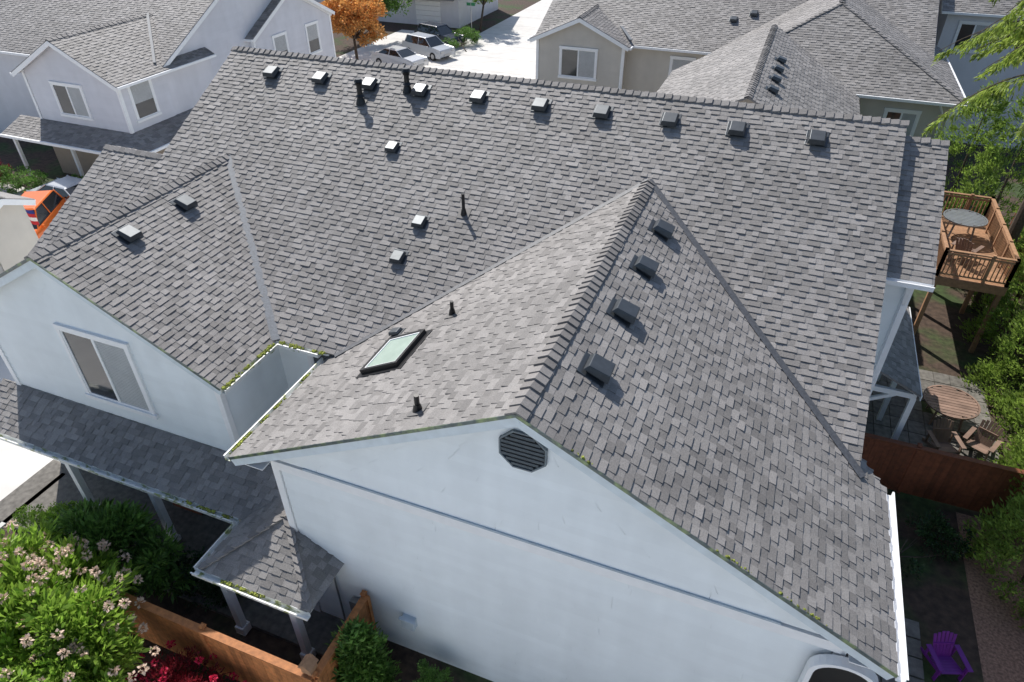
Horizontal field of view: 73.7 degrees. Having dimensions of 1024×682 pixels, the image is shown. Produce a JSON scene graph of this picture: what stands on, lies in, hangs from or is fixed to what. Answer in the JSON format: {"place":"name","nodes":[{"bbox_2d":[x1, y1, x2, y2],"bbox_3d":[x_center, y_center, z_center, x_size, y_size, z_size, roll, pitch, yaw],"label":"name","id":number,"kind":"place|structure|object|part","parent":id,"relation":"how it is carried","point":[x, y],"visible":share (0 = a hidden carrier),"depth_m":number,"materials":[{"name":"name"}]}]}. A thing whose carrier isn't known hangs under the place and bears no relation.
{"place":"outdoors","nodes":[
{"label":"outdoors","id":0,"kind":"place"},
{"bbox_2d":[0,184,57,500],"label":"driveway","id":1,"kind":"structure","parent":0,"point":[19,466],"depth_m":20.36,"materials":[{"name":"concrete"}]},
{"bbox_2d":[0,205,38,270],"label":"walls","id":2,"kind":"structure","parent":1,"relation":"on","point":[19,239],"depth_m":24.37,"materials":[{"name":"beige paint"}]},
{"bbox_2d":[0,192,34,199],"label":"roof back","id":3,"kind":"structure","parent":2,"relation":"on","point":[8,195],"depth_m":24.27,"materials":[{"name":"concrete"}]},
{"bbox_2d":[0,199,35,208],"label":"fascia and gutter","id":4,"kind":"structure","parent":2,"relation":"attached to","point":[16,202],"depth_m":23.87,"materials":[{"name":"white metal"}]},
{"bbox_2d":[25,209,39,224],"bbox_3d":[-20.601,-4.724,29.494,0.928,2.600,0.092,15,39,19],"label":"flag on pole","id":5,"kind":"object","parent":1,"relation":"on","point":[33,219],"visible":0.38,"depth_m":28.96,"materials":[{"name":"multicoloured fabric"}]},
{"bbox_2d":[21,189,65,238],"bbox_3d":[-22.054,-5.434,31.272,2.020,1.615,4.682,-5,37,-7],"label":"parked car","id":6,"kind":"object","parent":1,"relation":"on","point":[46,208],"visible":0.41,"depth_m":31.47,"materials":[{"name":"paint"}]},
{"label":"windows","id":7,"kind":"part","parent":6,"relation":"part of","materials":[{"name":"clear glass"}]},
{"bbox_2d":[26,175,81,200],"bbox_3d":[-21.611,-7.159,33.771,4.741,1.425,2.040,13,38,17],"label":"parked car","id":8,"kind":"object","parent":1,"relation":"on","point":[66,185],"visible":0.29,"depth_m":33.23,"materials":[{"name":"paint"}]},
{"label":"windows","id":9,"kind":"part","parent":8,"relation":"part of","materials":[{"name":"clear glass"}]},
{"bbox_2d":[315,0,497,27],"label":"walls","id":10,"kind":"structure","parent":0,"point":[455,13],"depth_m":67.56,"materials":[{"name":"beige paint"}]},
{"bbox_2d":[415,0,440,23],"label":"garage door","id":11,"kind":"structure","parent":10,"relation":"attached to","point":[433,12],"depth_m":66.81,"materials":[{"name":"white metal"}]},
{"bbox_2d":[424,0,552,78],"bbox_3d":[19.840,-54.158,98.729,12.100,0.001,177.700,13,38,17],"label":"driveway","id":12,"kind":"structure","parent":0,"point":[496,64],"depth_m":59.77,"materials":[{"name":"concrete"}]},
{"bbox_2d":[0,0,1023,681],"bbox_3d":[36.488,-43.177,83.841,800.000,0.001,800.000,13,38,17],"label":"ground","id":13,"kind":"structure","parent":0,"point":[936,598],"depth_m":18.63,"materials":[{"name":"soil"}]},
{"bbox_2d":[0,473,64,531],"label":"kerb","id":14,"kind":"structure","parent":13,"relation":"on","point":[2,525],"depth_m":19.19,"materials":[{"name":"concrete"}]},
{"bbox_2d":[0,164,84,193],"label":"garden shrub","id":15,"kind":"object","parent":13,"relation":"on","point":[17,182],"visible":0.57,"depth_m":35.06,"materials":[{"name":"green plant"}]},
{"bbox_2d":[12,500,80,532],"bbox_3d":[-12.291,4.662,18.159,1.987,1.011,1.300,13,38,17],"label":"boxwood shrub","id":16,"kind":"object","parent":13,"relation":"on","point":[48,512],"visible":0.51,"depth_m":18.03,"materials":[{"name":"green plant"}]},
{"bbox_2d":[0,514,159,681],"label":"flowering tree","id":17,"kind":"object","parent":13,"relation":"on","point":[57,624],"visible":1,"depth_m":13.30,"materials":[{"name":"green plant"}]},
{"bbox_2d":[46,497,196,603],"bbox_3d":[-9.457,4.974,16.363,4.337,2.582,2.174,13,38,17],"label":"rhododendron shrub","id":18,"kind":"object","parent":13,"relation":"on","point":[118,526],"visible":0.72,"depth_m":15.87,"materials":[{"name":"green plant"}]},
{"bbox_2d":[125,669,178,681],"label":"azalea shrub","id":19,"kind":"object","parent":13,"relation":"on","point":[147,674],"visible":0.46,"depth_m":14.24,"materials":[{"name":"red plant"}]},
{"bbox_2d":[0,0,335,176],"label":"townhouse","id":20,"kind":"structure","parent":13,"relation":"on","point":[83,83],"depth_m":36.38,"materials":[{"name":"white paint"}]},
{"bbox_2d":[53,85,86,114],"bbox_3d":[-22.368,-12.205,34.669,1.840,1.440,0.034,13,38,17],"label":"window glass","id":21,"kind":"structure","parent":20,"relation":"in","point":[61,92],"depth_m":34.77,"materials":[{"name":"grey glass"}]},
{"bbox_2d":[130,81,157,117],"bbox_3d":[-18.651,-12.241,34.550,0.034,1.640,1.240,13,38,17],"label":"window glass","id":22,"kind":"structure","parent":20,"relation":"in","point":[147,107],"depth_m":34.76,"materials":[{"name":"grey glass"}]},
{"bbox_2d":[307,26,319,51],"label":"window glass","id":23,"kind":"structure","parent":20,"relation":"in","point":[314,44],"depth_m":45.70,"materials":[{"name":"grey glass"}]},
{"bbox_2d":[132,640,246,681],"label":"red maple shrub","id":24,"kind":"object","parent":13,"relation":"on","point":[188,666],"visible":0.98,"depth_m":14.28,"materials":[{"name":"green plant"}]},
{"bbox_2d":[168,545,240,612],"bbox_3d":[-9.122,5.325,16.978,5.701,1.400,1.433,13,38,17],"label":"hedge shrub","id":25,"kind":"object","parent":13,"relation":"on","point":[204,585],"visible":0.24,"depth_m":16.25,"materials":[{"name":"green plant"}]},
{"bbox_2d":[107,591,317,681],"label":"wooden fence","id":26,"kind":"object","parent":13,"relation":"on","point":[245,661],"visible":0.72,"depth_m":14.45,"materials":[{"name":"brown wood"}]},
{"bbox_2d":[308,590,376,681],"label":"wooden fence","id":27,"kind":"object","parent":13,"relation":"on","point":[362,608],"visible":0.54,"depth_m":14.11,"materials":[{"name":"brown wood"}]},
{"bbox_2d":[297,653,317,675],"bbox_3d":[-3.971,6.304,13.306,0.300,0.340,0.280,13,38,17],"label":"birdhouse","id":28,"kind":"object","parent":27,"relation":"on","point":[307,665],"visible":1,"depth_m":13.25,"materials":[{"name":"brown wood"}]},
{"bbox_2d":[325,614,401,681],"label":"conifer shrub","id":29,"kind":"object","parent":13,"relation":"on","point":[361,651],"visible":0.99,"depth_m":13.97,"materials":[{"name":"green plant"}]},
{"bbox_2d":[327,0,412,38],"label":"maple tree","id":30,"kind":"object","parent":13,"relation":"on","point":[394,5],"visible":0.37,"depth_m":60.41,"materials":[{"name":"red plant"}]},
{"bbox_2d":[339,30,467,60],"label":"parking area","id":31,"kind":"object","parent":13,"relation":"on","point":[392,39],"visible":0.2,"depth_m":61.20,"materials":[{"name":"concrete"}]},
{"bbox_2d":[321,0,387,59],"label":"orange maple tree","id":32,"kind":"object","parent":31,"relation":"on","point":[349,17],"visible":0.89,"depth_m":52.96,"materials":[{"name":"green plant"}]},
{"bbox_2d":[371,45,428,66],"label":"parked car","id":33,"kind":"object","parent":31,"relation":"on","point":[396,54],"visible":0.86,"depth_m":54.47,"materials":[{"name":"paint"}]},
{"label":"windows","id":34,"kind":"part","parent":33,"relation":"part of","materials":[{"name":"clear glass"}]},
{"bbox_2d":[401,32,455,60],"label":"parked car","id":35,"kind":"object","parent":31,"relation":"on","point":[433,47],"visible":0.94,"depth_m":57.13,"materials":[{"name":"paint"}]},
{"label":"windows","id":36,"kind":"part","parent":35,"relation":"part of","materials":[{"name":"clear glass"}]},
{"bbox_2d":[414,21,464,45],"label":"parked car","id":37,"kind":"object","parent":31,"relation":"on","point":[440,31],"visible":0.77,"depth_m":60.49,"materials":[{"name":"paint"}]},
{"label":"windows","id":38,"kind":"part","parent":37,"relation":"part of","materials":[{"name":"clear glass"}]},
{"bbox_2d":[412,658,453,681],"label":"boxwood shrub","id":39,"kind":"object","parent":13,"relation":"on","point":[430,673],"visible":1,"depth_m":14.50,"materials":[{"name":"green plant"}]},
{"bbox_2d":[441,24,482,51],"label":"verge shrub","id":40,"kind":"object","parent":13,"relation":"on","point":[473,37],"visible":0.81,"depth_m":60.60,"materials":[{"name":"green plant"}]},
{"bbox_2d":[467,2,474,34],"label":"street sign","id":41,"kind":"object","parent":13,"relation":"on","point":[470,4],"visible":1,"depth_m":60.06,"materials":[{"name":"grey metal"}]},
{"bbox_2d":[0,46,949,681],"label":"townhouse","id":42,"kind":"structure","parent":13,"relation":"on","point":[498,378],"depth_m":14.59,"materials":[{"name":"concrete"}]},
{"bbox_2d":[62,331,144,405],"bbox_3d":[-9.655,0.719,16.297,1.940,1.940,0.034,13,38,17],"label":"window glass","id":43,"kind":"structure","parent":42,"relation":"in","point":[82,348],"depth_m":16.40,"materials":[{"name":"glass"}]},
{"bbox_2d":[172,502,202,514],"bbox_3d":[-8.902,3.830,18.187,1.000,2.050,0.050,13,38,17],"label":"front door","id":44,"kind":"structure","parent":42,"relation":"in","point":[175,504],"depth_m":18.72,"materials":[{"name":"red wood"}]},
{"bbox_2d":[313,355,327,362],"bbox_3d":[-4.427,0.681,16.433,0.740,0.940,0.034,13,38,17],"label":"window glass","id":45,"kind":"structure","parent":42,"relation":"in","point":[324,357],"depth_m":16.28,"materials":[{"name":"grey glass"}]},
{"bbox_2d":[473,0,494,31],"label":"verge tree","id":46,"kind":"object","parent":13,"relation":"on","point":[483,4],"visible":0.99,"depth_m":64.96,"materials":[{"name":"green plant"}]},
{"bbox_2d":[527,0,939,91],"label":"townhouse","id":47,"kind":"structure","parent":13,"relation":"on","point":[643,45],"depth_m":39.40,"materials":[{"name":"beige"}]},
{"bbox_2d":[561,49,593,76],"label":"window glass","id":48,"kind":"structure","parent":47,"relation":"in","point":[569,57],"depth_m":40.39,"materials":[{"name":"grey glass"}]},
{"bbox_2d":[657,0,967,138],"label":"townhouse","id":49,"kind":"structure","parent":13,"relation":"on","point":[860,57],"depth_m":31.67,"materials":[{"name":"beige"}]},
{"bbox_2d":[886,112,914,134],"bbox_3d":[18.050,-9.980,31.989,1.240,1.440,0.034,13,38,17],"label":"window glass","id":50,"kind":"structure","parent":49,"relation":"in","point":[892,115],"depth_m":31.73,"materials":[{"name":"brown glass"}]},
{"bbox_2d":[845,369,998,681],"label":"patio pavers","id":51,"kind":"object","parent":13,"relation":"on","point":[916,429],"visible":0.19,"depth_m":21.67,"materials":[{"name":"grey concrete"}]},
{"bbox_2d":[922,418,966,454],"bbox_3d":[12.923,2.931,20.420,0.850,0.988,0.926,3,36,3],"label":"garden chair","id":52,"kind":"object","parent":51,"relation":"on","point":[941,439],"visible":0.92,"depth_m":20.49,"materials":[{"name":"brown wood"}]},
{"bbox_2d":[923,385,980,430],"bbox_3d":[13.768,2.198,21.605,1.610,0.769,1.610,13,38,17],"label":"patio table","id":53,"kind":"object","parent":51,"relation":"on","point":[954,403],"visible":0.99,"depth_m":21.35,"materials":[{"name":"brown wood"}]},
{"bbox_2d":[963,419,1003,460],"bbox_3d":[14.072,2.949,20.397,0.926,0.988,0.850,-26,44,-31],"label":"garden chair","id":54,"kind":"object","parent":51,"relation":"on","point":[979,443],"visible":0.94,"depth_m":20.42,"materials":[{"name":"brown wood"}]},
{"bbox_2d":[899,509,976,584],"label":"shade plants","id":55,"kind":"object","parent":13,"relation":"on","point":[948,532],"visible":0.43,"depth_m":17.59,"materials":[{"name":"green plant"}]},
{"bbox_2d":[862,433,1023,519],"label":"wooden fence","id":56,"kind":"object","parent":13,"relation":"on","point":[953,479],"visible":0.51,"depth_m":18.63,"materials":[{"name":"red wood"}]},
{"bbox_2d":[920,631,973,681],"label":"garden chair","id":57,"kind":"object","parent":13,"relation":"on","point":[942,651],"visible":1,"depth_m":15.14,"materials":[{"name":"purple plastic"}]},
{"bbox_2d":[913,191,1021,352],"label":"wooden deck","id":58,"kind":"structure","parent":13,"relation":"on","point":[988,270],"depth_m":24.00,"materials":[{"name":"brown wood"}]},
{"bbox_2d":[943,209,987,241],"bbox_3d":[16.977,-4.321,25.778,1.490,0.769,1.490,13,38,17],"label":"patio table","id":59,"kind":"object","parent":58,"relation":"on","point":[967,218],"visible":0.99,"depth_m":25.56,"materials":[{"name":"grey metal"}]},
{"bbox_2d":[946,238,984,265],"bbox_3d":[16.072,-3.291,24.192,0.926,0.987,0.850,-25,43,-29],"label":"garden chair","id":60,"kind":"object","parent":58,"relation":"on","point":[959,245],"visible":0.69,"depth_m":24.00,"materials":[{"name":"brown wood"}]},
{"bbox_2d":[932,80,1013,214],"bbox_3d":[19.649,-7.615,29.580,4.471,7.354,4.313,13,38,17],"label":"arborvitae tree","id":61,"kind":"object","parent":13,"relation":"on","point":[998,109],"visible":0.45,"depth_m":28.78,"materials":[{"name":"green plant"}]},
{"bbox_2d":[922,0,1023,312],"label":"cedar tree","id":62,"kind":"object","parent":13,"relation":"on","point":[1012,28],"visible":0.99,"depth_m":21.54,"materials":[{"name":"green plant"}]},
{"bbox_2d":[935,0,1023,149],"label":"townhouse","id":63,"kind":"structure","parent":13,"relation":"on","point":[958,20],"depth_m":39.05,"materials":[{"name":"blue"}]},
{"bbox_2d":[954,24,982,48],"bbox_3d":[26.023,-17.200,38.664,1.440,1.340,0.034,13,38,17],"label":"window glass","id":64,"kind":"structure","parent":63,"relation":"in","point":[966,30],"depth_m":38.66,"materials":[{"name":"black glass"}]},
{"bbox_2d":[942,95,1023,279],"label":"arborvitae tree","id":65,"kind":"object","parent":13,"relation":"on","point":[967,187],"visible":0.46,"depth_m":27.14,"materials":[{"name":"green plant"}]},
{"bbox_2d":[956,512,1023,681],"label":"mulch bed","id":66,"kind":"object","parent":13,"relation":"on","point":[1000,635],"visible":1,"depth_m":16.31,"materials":[{"name":"brown wood"}]},
{"bbox_2d":[955,485,1023,630],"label":"arborvitae tree","id":67,"kind":"object","parent":66,"relation":"on","point":[1001,522],"visible":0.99,"depth_m":16.57,"materials":[{"name":"green plant"}]},
{"bbox_2d":[956,243,1023,379],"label":"arborvitae tree","id":68,"kind":"object","parent":13,"relation":"on","point":[1000,310],"visible":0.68,"depth_m":23.80,"materials":[{"name":"green plant"}]},
{"bbox_2d":[957,299,1023,422],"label":"arborvitae tree","id":69,"kind":"object","parent":13,"relation":"on","point":[995,369],"visible":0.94,"depth_m":22.08,"materials":[{"name":"green plant"}]},
{"bbox_2d":[966,205,1023,329],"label":"arborvitae tree","id":70,"kind":"object","parent":13,"relation":"on","point":[1018,295],"visible":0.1,"depth_m":25.85,"materials":[{"name":"green plant"}]},
{"bbox_2d":[976,378,1023,463],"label":"arborvitae tree","id":71,"kind":"object","parent":13,"relation":"on","point":[1010,401],"visible":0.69,"depth_m":20.48,"materials":[{"name":"green plant"}]},
{"bbox_2d":[977,427,1023,530],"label":"arborvitae tree","id":72,"kind":"object","parent":13,"relation":"on","point":[1015,455],"visible":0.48,"depth_m":18.85,"materials":[{"name":"green plant"}]},
{"bbox_2d":[1009,213,1023,295],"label":"wooden fence","id":73,"kind":"object","parent":13,"relation":"on","point":[1020,248],"visible":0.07,"depth_m":28.99,"materials":[{"name":"red wood"}]}
]}

